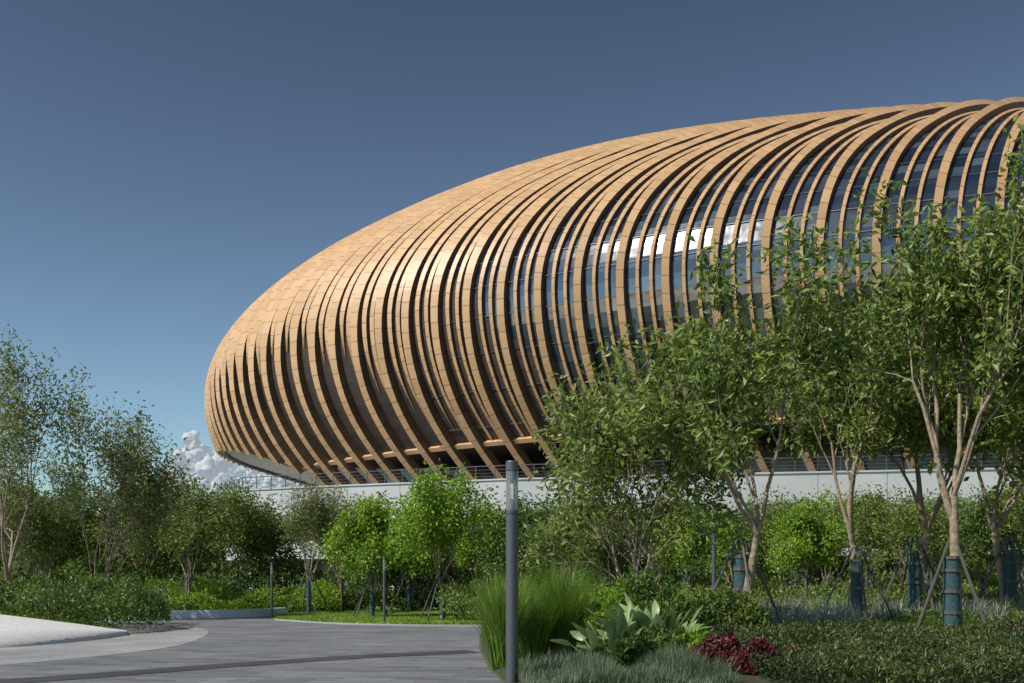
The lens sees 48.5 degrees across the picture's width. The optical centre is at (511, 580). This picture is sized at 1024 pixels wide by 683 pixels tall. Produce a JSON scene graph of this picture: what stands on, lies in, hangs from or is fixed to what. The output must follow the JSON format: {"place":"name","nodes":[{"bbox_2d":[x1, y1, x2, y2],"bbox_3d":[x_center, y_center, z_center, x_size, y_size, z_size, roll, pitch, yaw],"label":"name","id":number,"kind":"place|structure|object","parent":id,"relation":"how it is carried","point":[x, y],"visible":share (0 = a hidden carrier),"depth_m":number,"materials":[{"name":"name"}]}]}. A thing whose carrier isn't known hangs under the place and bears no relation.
{"place":"outdoors","nodes":[
{"label":"outdoors","id":0,"kind":"place"},
{"bbox_2d":[0,386,48,527],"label":"broadleaf tree","id":1,"kind":"object","parent":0,"point":[9,500],"visible":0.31,"depth_m":55.59,"materials":[{"name":"green plant"}]},
{"bbox_2d":[0,620,207,664],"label":"paved path","id":2,"kind":"structure","parent":0,"point":[140,637],"depth_m":29.55,"materials":[{"name":"grey concrete"}]},
{"bbox_2d":[0,615,126,647],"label":"planter bench","id":3,"kind":"object","parent":2,"relation":"on","point":[16,631],"visible":0.97,"depth_m":31.59,"materials":[{"name":"white concrete"}]},
{"bbox_2d":[163,431,303,503],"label":"cloud","id":4,"kind":"structure","parent":0,"point":[207,463],"depth_m":2979.92,"materials":[{"name":"grey"}]},
{"bbox_2d":[0,616,503,682],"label":"paved plaza","id":5,"kind":"structure","parent":0,"point":[236,640],"depth_m":24.71,"materials":[{"name":"grey concrete"}]},
{"bbox_2d":[92,608,286,618],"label":"planter kerb","id":6,"kind":"structure","parent":5,"relation":"on","point":[188,614],"depth_m":51.42,"materials":[{"name":"grey concrete"}]},
{"bbox_2d":[0,650,481,682],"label":"paving band","id":7,"kind":"object","parent":5,"relation":"on","point":[109,674],"visible":1,"depth_m":22.29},
{"bbox_2d":[77,581,505,682],"bbox_3d":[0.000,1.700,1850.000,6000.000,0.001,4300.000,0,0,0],"label":"ground","id":8,"kind":"structure","parent":0,"point":[499,676],"depth_m":23.85,"materials":[{"name":"soil"}]},
{"bbox_2d":[0,493,83,579],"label":"broadleaf tree","id":9,"kind":"object","parent":8,"relation":"on","point":[51,548],"visible":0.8,"depth_m":57.52,"materials":[{"name":"green plant"}]},
{"bbox_2d":[0,324,96,581],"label":"broadleaf tree","id":10,"kind":"object","parent":8,"relation":"on","point":[16,416],"visible":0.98,"depth_m":46.60,"materials":[{"name":"green plant"}]},
{"bbox_2d":[0,608,108,626],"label":"lawn grass","id":11,"kind":"structure","parent":8,"relation":"on","point":[68,620],"depth_m":35.01,"materials":[{"name":"green plant"}]},
{"bbox_2d":[0,566,172,628],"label":"flowering hedge","id":12,"kind":"object","parent":8,"relation":"on","point":[123,599],"visible":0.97,"depth_m":37.16,"materials":[{"name":"green plant"}]},
{"bbox_2d":[27,377,199,584],"bbox_3d":[-17.499,-3.502,50.278,6.895,10.468,6.930,0,0,-19],"label":"broadleaf tree","id":13,"kind":"object","parent":8,"relation":"on","point":[132,487],"visible":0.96,"depth_m":49.60,"materials":[{"name":"green plant"}]},
{"bbox_2d":[0,512,299,583],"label":"distant tree line","id":14,"kind":"object","parent":8,"relation":"on","point":[226,569],"visible":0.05,"depth_m":122.56,"materials":[{"name":"green plant"}]},
{"bbox_2d":[137,463,255,609],"bbox_3d":[-16.433,-2.143,57.392,5.924,7.815,6.822,0,0,0],"label":"broadleaf tree","id":15,"kind":"object","parent":8,"relation":"on","point":[195,524],"visible":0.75,"depth_m":57.70,"materials":[{"name":"green plant"}]},
{"bbox_2d":[226,469,1023,598],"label":"podium wall","id":16,"kind":"structure","parent":8,"relation":"on","point":[797,483],"depth_m":79.16,"materials":[{"name":"white concrete"}]},
{"bbox_2d":[226,468,1015,517],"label":"wall joints and coping","id":17,"kind":"object","parent":16,"relation":"attached to","point":[619,475],"visible":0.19,"depth_m":81.90,"materials":[{"name":"concrete"}]},
{"bbox_2d":[241,558,1023,589],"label":"columns","id":18,"kind":"structure","parent":8,"relation":"on","point":[486,572],"depth_m":91.17,"materials":[{"name":"white concrete"}]},
{"bbox_2d":[481,616,1021,682],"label":"planting bed","id":19,"kind":"object","parent":8,"relation":"on","point":[747,677],"visible":0.03,"depth_m":18.42,"materials":[{"name":"green plant"}]},
{"bbox_2d":[447,564,556,670],"bbox_3d":[-0.160,0.642,21.445,2.476,2.116,2.567,0,0,-44],"label":"feather grass clump","id":20,"kind":"object","parent":19,"relation":"on","point":[493,619],"visible":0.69,"depth_m":21.15,"materials":[{"name":"green plant"}]},
{"bbox_2d":[506,460,517,682],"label":"street lamp","id":21,"kind":"object","parent":19,"relation":"on","point":[511,569],"visible":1,"depth_m":18.32,"materials":[{"name":"metal"}]},
{"bbox_2d":[476,570,560,659],"bbox_3d":[0.190,0.629,23.415,2.513,2.007,2.414,0,0,-22],"label":"feather grass clump","id":22,"kind":"object","parent":19,"relation":"on","point":[520,654],"visible":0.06,"depth_m":23.15,"materials":[{"name":"green plant"}]},
{"bbox_2d":[518,582,573,662],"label":"feather grass clump","id":23,"kind":"object","parent":19,"relation":"on","point":[536,641],"visible":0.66,"depth_m":21.94,"materials":[{"name":"green plant"}]},
{"bbox_2d":[502,554,622,658],"bbox_3d":[1.002,0.519,22.518,2.606,2.152,2.662,0,0,39],"label":"feather grass clump","id":24,"kind":"object","parent":19,"relation":"on","point":[571,590],"visible":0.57,"depth_m":22.28,"materials":[{"name":"green plant"}]},
{"bbox_2d":[518,510,613,582],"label":"broadleaf tree","id":25,"kind":"object","parent":19,"relation":"on","point":[568,548],"visible":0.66,"depth_m":43.42,"materials":[{"name":"green plant"}]},
{"bbox_2d":[550,601,664,653],"bbox_3d":[1.712,0.988,20.630,1.918,1.229,2.225,0,0,-35],"label":"broadleaf plant","id":26,"kind":"object","parent":19,"relation":"on","point":[612,635],"visible":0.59,"depth_m":20.22,"materials":[{"name":"green plant"}]},
{"bbox_2d":[575,574,640,648],"bbox_3d":[1.913,0.656,24.505,2.236,1.675,1.810,0,0,0],"label":"green shrub","id":27,"kind":"object","parent":19,"relation":"on","point":[616,596],"visible":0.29,"depth_m":24.08,"materials":[{"name":"green plant"}]},
{"bbox_2d":[515,639,745,682],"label":"lavender bed","id":28,"kind":"object","parent":19,"relation":"on","point":[675,666],"visible":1,"depth_m":17.80,"materials":[{"name":"green plant"}]},
{"bbox_2d":[589,563,679,603],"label":"green shrub","id":29,"kind":"object","parent":19,"relation":"on","point":[643,592],"visible":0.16,"depth_m":26.59,"materials":[{"name":"green plant"}]},
{"bbox_2d":[588,623,689,667],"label":"green shrub","id":30,"kind":"object","parent":19,"relation":"on","point":[648,638],"visible":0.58,"depth_m":19.95,"materials":[{"name":"green plant"}]},
{"bbox_2d":[518,316,771,584],"bbox_3d":[3.331,-2.741,29.989,6.731,8.164,6.607,0,0,19],"label":"broadleaf tree","id":31,"kind":"object","parent":19,"relation":"on","point":[604,456],"visible":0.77,"depth_m":29.73,"materials":[{"name":"green plant"}]},
{"bbox_2d":[592,592,723,639],"bbox_3d":[2.598,0.881,21.235,2.546,1.368,2.397,0,0,0],"label":"broadleaf plant","id":32,"kind":"object","parent":19,"relation":"on","point":[647,618],"visible":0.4,"depth_m":20.92,"materials":[{"name":"green plant"}]},
{"bbox_2d":[636,584,728,633],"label":"green shrub","id":33,"kind":"object","parent":19,"relation":"on","point":[707,615],"visible":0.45,"depth_m":23.66,"materials":[{"name":"green plant"}]},
{"bbox_2d":[673,627,712,646],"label":"green shrub","id":34,"kind":"object","parent":19,"relation":"on","point":[688,636],"visible":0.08,"depth_m":20.58,"materials":[{"name":"green plant"}]},
{"bbox_2d":[712,501,715,591],"bbox_3d":[7.103,-0.700,40.000,0.272,4.200,0.272,0,0,0],"label":"street lamp","id":35,"kind":"object","parent":19,"relation":"on","point":[713,562],"visible":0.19,"depth_m":39.93,"materials":[{"name":"metal"}]},
{"bbox_2d":[688,628,752,672],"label":"red shrub","id":36,"kind":"object","parent":19,"relation":"on","point":[726,644],"visible":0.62,"depth_m":19.10,"materials":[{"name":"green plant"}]},
{"bbox_2d":[681,581,772,627],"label":"green shrub","id":37,"kind":"object","parent":19,"relation":"on","point":[740,608],"visible":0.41,"depth_m":25.27,"materials":[{"name":"green plant"}]},
{"bbox_2d":[591,213,885,624],"bbox_3d":[5.383,-3.866,27.274,5.944,10.309,7.401,0,0,44],"label":"broadleaf tree","id":38,"kind":"object","parent":19,"relation":"on","point":[703,414],"visible":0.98,"depth_m":26.66,"materials":[{"name":"green plant"}]},
{"bbox_2d":[726,634,780,675],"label":"red shrub","id":39,"kind":"object","parent":19,"relation":"on","point":[743,661],"visible":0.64,"depth_m":18.77,"materials":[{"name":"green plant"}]},
{"bbox_2d":[765,498,848,597],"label":"broadleaf tree","id":40,"kind":"object","parent":19,"relation":"on","point":[802,532],"visible":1,"depth_m":41.78,"materials":[{"name":"green plant"}]},
{"bbox_2d":[677,590,1022,611],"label":"shrub hedge","id":41,"kind":"object","parent":19,"relation":"on","point":[969,597],"visible":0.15,"depth_m":36.10,"materials":[{"name":"green plant"}]},
{"bbox_2d":[751,271,965,619],"bbox_3d":[10.570,-3.948,32.930,5.552,10.490,5.949,0,0,-24],"label":"broadleaf tree","id":42,"kind":"object","parent":19,"relation":"on","point":[880,357],"visible":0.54,"depth_m":32.58,"materials":[{"name":"green plant"}]},
{"bbox_2d":[808,475,913,595],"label":"broadleaf tree","id":43,"kind":"object","parent":19,"relation":"on","point":[863,509],"visible":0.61,"depth_m":47.36,"materials":[{"name":"green plant"}]},
{"bbox_2d":[707,616,1023,682],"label":"flowering hedge","id":44,"kind":"object","parent":19,"relation":"on","point":[897,653],"visible":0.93,"depth_m":18.37,"materials":[{"name":"green plant"}]},
{"bbox_2d":[754,592,1023,626],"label":"silver grass row","id":45,"kind":"object","parent":19,"relation":"on","point":[822,614],"visible":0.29,"depth_m":31.19,"materials":[{"name":"plant"}]},
{"bbox_2d":[765,598,1023,622],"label":"shrub hedge","id":46,"kind":"object","parent":19,"relation":"on","point":[913,614],"visible":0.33,"depth_m":33.12,"materials":[{"name":"green plant"}]},
{"bbox_2d":[767,255,1023,618],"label":"broadleaf tree","id":47,"kind":"object","parent":19,"relation":"on","point":[915,566],"visible":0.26,"depth_m":34.22,"materials":[{"name":"green plant"}]},
{"bbox_2d":[773,113,1023,627],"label":"broadleaf tree","id":48,"kind":"object","parent":19,"relation":"on","point":[931,287],"visible":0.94,"depth_m":27.14,"materials":[{"name":"green plant"}]},
{"bbox_2d":[858,487,975,598],"bbox_3d":[15.339,-1.056,42.147,4.179,4.712,4.079,0,0,-21],"label":"broadleaf tree","id":49,"kind":"object","parent":19,"relation":"on","point":[914,528],"visible":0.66,"depth_m":41.77,"materials":[{"name":"green plant"}]},
{"bbox_2d":[930,548,933,594],"bbox_3d":[16.602,-0.700,45.000,0.238,4.200,0.238,0,0,0],"label":"street lamp","id":50,"kind":"object","parent":19,"relation":"on","point":[931,577],"visible":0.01,"depth_m":44.95,"materials":[{"name":"metal"}]},
{"bbox_2d":[888,239,1023,602],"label":"broadleaf tree","id":51,"kind":"object","parent":19,"relation":"on","point":[1007,567],"visible":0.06,"depth_m":37.16,"materials":[{"name":"green plant"}]},
{"bbox_2d":[935,485,1023,595],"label":"broadleaf tree","id":52,"kind":"object","parent":19,"relation":"on","point":[979,531],"visible":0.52,"depth_m":44.97,"materials":[{"name":"green plant"}]},
{"bbox_2d":[945,195,1023,621],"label":"broadleaf tree","id":53,"kind":"object","parent":19,"relation":"on","point":[1018,394],"visible":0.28,"depth_m":29.25,"materials":[{"name":"green plant"}]},
{"bbox_2d":[969,475,1023,544],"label":"broadleaf tree","id":54,"kind":"object","parent":19,"relation":"on","point":[1018,519],"visible":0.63,"depth_m":43.81,"materials":[{"name":"green plant"}]},
{"bbox_2d":[170,606,482,624],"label":"lawn","id":55,"kind":"structure","parent":0,"point":[377,608],"depth_m":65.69,"materials":[{"name":"green plant"}]},
{"bbox_2d":[0,473,35,568],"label":"broadleaf tree","id":56,"kind":"object","parent":55,"relation":"on","point":[11,516],"visible":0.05,"depth_m":64.40,"materials":[{"name":"green plant"}]},
{"bbox_2d":[0,478,89,578],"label":"broadleaf tree","id":57,"kind":"object","parent":55,"relation":"on","point":[44,493],"visible":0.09,"depth_m":68.37,"materials":[{"name":"green plant"}]},
{"bbox_2d":[0,443,91,586],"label":"broadleaf tree","id":58,"kind":"object","parent":55,"relation":"on","point":[54,474],"visible":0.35,"depth_m":61.83,"materials":[{"name":"green plant"}]},
{"bbox_2d":[27,482,154,578],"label":"broadleaf tree","id":59,"kind":"object","parent":55,"relation":"on","point":[87,517],"visible":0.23,"depth_m":69.07,"materials":[{"name":"green plant"}]},
{"bbox_2d":[76,494,193,581],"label":"broadleaf tree","id":60,"kind":"object","parent":55,"relation":"on","point":[144,551],"visible":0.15,"depth_m":66.26,"materials":[{"name":"green plant"}]},
{"bbox_2d":[114,505,186,579],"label":"broadleaf tree","id":61,"kind":"object","parent":55,"relation":"on","point":[156,563],"visible":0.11,"depth_m":68.14,"materials":[{"name":"green plant"}]},
{"bbox_2d":[157,499,260,578],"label":"broadleaf tree","id":62,"kind":"object","parent":55,"relation":"on","point":[202,561],"visible":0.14,"depth_m":67.47,"materials":[{"name":"green plant"}]},
{"bbox_2d":[142,577,346,612],"bbox_3d":[-15.484,0.764,60.004,13.352,1.954,6.373,0,0,0],"label":"shrub hedge","id":63,"kind":"object","parent":55,"relation":"on","point":[215,598],"visible":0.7,"depth_m":58.05,"materials":[{"name":"green plant"}]},
{"bbox_2d":[193,472,301,609],"bbox_3d":[-14.843,-2.143,64.338,6.822,7.815,5.924,0,0,-25],"label":"broadleaf tree","id":64,"kind":"object","parent":55,"relation":"on","point":[236,502],"visible":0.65,"depth_m":63.21,"materials":[{"name":"green plant"}]},
{"bbox_2d":[223,497,319,591],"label":"broadleaf tree","id":65,"kind":"object","parent":55,"relation":"on","point":[287,555],"visible":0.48,"depth_m":65.17,"materials":[{"name":"green plant"}]},
{"bbox_2d":[270,563,272,617],"bbox_3d":[-10.769,0.450,51.000,0.204,2.500,0.204,0,0,0],"label":"street lamp","id":66,"kind":"object","parent":55,"relation":"on","point":[271,590],"visible":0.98,"depth_m":50.96,"materials":[{"name":"metal"}]},
{"bbox_2d":[275,475,350,612],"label":"broadleaf tree","id":67,"kind":"object","parent":55,"relation":"on","point":[312,509],"visible":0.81,"depth_m":55.83,"materials":[{"name":"green plant"}]},
{"bbox_2d":[286,479,370,610],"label":"broadleaf tree","id":68,"kind":"object","parent":55,"relation":"on","point":[340,580],"visible":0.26,"depth_m":59.82,"materials":[{"name":"green plant"}]},
{"bbox_2d":[312,490,414,616],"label":"broadleaf tree","id":69,"kind":"object","parent":55,"relation":"on","point":[362,535],"visible":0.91,"depth_m":50.43,"materials":[{"name":"green plant"}]},
{"bbox_2d":[274,619,479,625],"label":"lawn kerb","id":70,"kind":"structure","parent":55,"relation":"on","point":[370,623],"depth_m":43.24,"materials":[{"name":"concrete"}]},
{"bbox_2d":[361,521,405,609],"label":"broadleaf tree","id":71,"kind":"object","parent":55,"relation":"on","point":[391,572],"visible":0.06,"depth_m":61.58,"materials":[{"name":"green plant"}]},
{"bbox_2d":[383,556,385,620],"bbox_3d":[-5.048,0.375,45.000,0.204,2.650,0.204,0,0,0],"label":"street lamp","id":72,"kind":"object","parent":55,"relation":"on","point":[384,588],"visible":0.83,"depth_m":44.95,"materials":[{"name":"metal"}]},
{"bbox_2d":[283,582,486,610],"bbox_3d":[-6.010,0.894,61.507,12.288,1.670,3.354,0,0,0],"label":"shrub hedge","id":73,"kind":"object","parent":55,"relation":"on","point":[417,603],"visible":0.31,"depth_m":60.49,"materials":[{"name":"green plant"}]},
{"bbox_2d":[376,508,444,610],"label":"broadleaf tree","id":74,"kind":"object","parent":55,"relation":"on","point":[409,567],"visible":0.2,"depth_m":59.45,"materials":[{"name":"green plant"}]},
{"bbox_2d":[378,458,501,620],"bbox_3d":[-3.227,-1.671,46.822,5.180,6.871,4.437,0,0,-29],"label":"broadleaf tree","id":75,"kind":"object","parent":55,"relation":"on","point":[438,518],"visible":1,"depth_m":46.22,"materials":[{"name":"green plant"}]},
{"bbox_2d":[407,525,492,585],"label":"broadleaf tree","id":76,"kind":"object","parent":55,"relation":"on","point":[446,561],"visible":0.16,"depth_m":62.91,"materials":[{"name":"green plant"}]},
{"bbox_2d":[449,503,519,612],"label":"broadleaf tree","id":77,"kind":"object","parent":55,"relation":"on","point":[467,550],"visible":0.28,"depth_m":56.14,"materials":[{"name":"green plant"}]},
{"bbox_2d":[0,552,1023,602],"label":"background hedge","id":78,"kind":"object","parent":55,"relation":"on","point":[293,570],"visible":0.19,"depth_m":63.82,"materials":[{"name":"green plant"}]},
{"bbox_2d":[462,490,577,586],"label":"broadleaf tree","id":79,"kind":"object","parent":55,"relation":"on","point":[500,530],"visible":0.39,"depth_m":54.77,"materials":[{"name":"green plant"}]},
{"bbox_2d":[520,493,626,582],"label":"broadleaf tree","id":80,"kind":"object","parent":55,"relation":"on","point":[535,502],"visible":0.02,"depth_m":60.16,"materials":[{"name":"green plant"}]},
{"bbox_2d":[558,501,659,585],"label":"broadleaf tree","id":81,"kind":"object","parent":55,"relation":"on","point":[607,559],"visible":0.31,"depth_m":51.76,"materials":[{"name":"green plant"}]},
{"bbox_2d":[617,486,699,586],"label":"broadleaf tree","id":82,"kind":"object","parent":55,"relation":"on","point":[662,570],"visible":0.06,"depth_m":59.73,"materials":[{"name":"green plant"}]},
{"bbox_2d":[649,491,740,590],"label":"broadleaf tree","id":83,"kind":"object","parent":55,"relation":"on","point":[700,546],"visible":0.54,"depth_m":49.40,"materials":[{"name":"green plant"}]},
{"bbox_2d":[434,575,1023,618],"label":"shrub hedge","id":84,"kind":"object","parent":55,"relation":"on","point":[841,590],"visible":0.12,"depth_m":46.48,"materials":[{"name":"green plant"}]},
{"bbox_2d":[674,496,788,585],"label":"broadleaf tree","id":85,"kind":"object","parent":55,"relation":"on","point":[764,573],"visible":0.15,"depth_m":57.79,"materials":[{"name":"green plant"}]},
{"bbox_2d":[734,486,840,588],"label":"broadleaf tree","id":86,"kind":"object","parent":55,"relation":"on","point":[771,509],"visible":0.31,"depth_m":51.63,"materials":[{"name":"green plant"}]},
{"bbox_2d":[793,484,868,594],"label":"broadleaf tree","id":87,"kind":"object","parent":55,"relation":"on","point":[821,499],"visible":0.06,"depth_m":59.92,"materials":[{"name":"green plant"}]},
{"bbox_2d":[848,491,968,588],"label":"broadleaf tree","id":88,"kind":"object","parent":55,"relation":"on","point":[935,565],"visible":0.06,"depth_m":55.98,"materials":[{"name":"green plant"}]},
{"bbox_2d":[902,480,992,578],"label":"broadleaf tree","id":89,"kind":"object","parent":55,"relation":"on","point":[959,502],"visible":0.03,"depth_m":59.84,"materials":[{"name":"green plant"}]},
{"bbox_2d":[974,488,1023,587],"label":"broadleaf tree","id":90,"kind":"object","parent":55,"relation":"on","point":[1021,573],"visible":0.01,"depth_m":55.90,"materials":[{"name":"green plant"}]},
{"bbox_2d":[0,0,1023,580],"label":"sky","id":91,"kind":"structure","parent":0,"point":[164,164],"materials":[{"name":"blue"}]},
{"bbox_2d":[222,114,1023,485],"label":"ring beams","id":92,"kind":"structure","parent":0,"point":[458,446],"depth_m":86.80,"materials":[{"name":"wood"}]},
{"bbox_2d":[204,97,1023,484],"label":"ribs","id":93,"kind":"object","parent":92,"relation":"on","point":[326,297],"visible":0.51,"depth_m":94.34,"materials":[{"name":"brown wood"}]},
{"bbox_2d":[733,618,1023,644],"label":"lawn grass","id":94,"kind":"structure","parent":0,"point":[929,623],"depth_m":31.91,"materials":[{"name":"green plant"}]},
{"label":"deck","id":95,"kind":"structure","parent":0,"visible":0},
{"bbox_2d":[226,115,1023,485],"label":"facade skin","id":96,"kind":"object","parent":95,"relation":"on","point":[532,451],"visible":0.12,"depth_m":86.00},
{"bbox_2d":[229,452,1023,489],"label":"deck railing","id":97,"kind":"object","parent":95,"relation":"on","point":[555,467],"visible":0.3,"depth_m":83.97,"materials":[{"name":"metal"}]}
]}

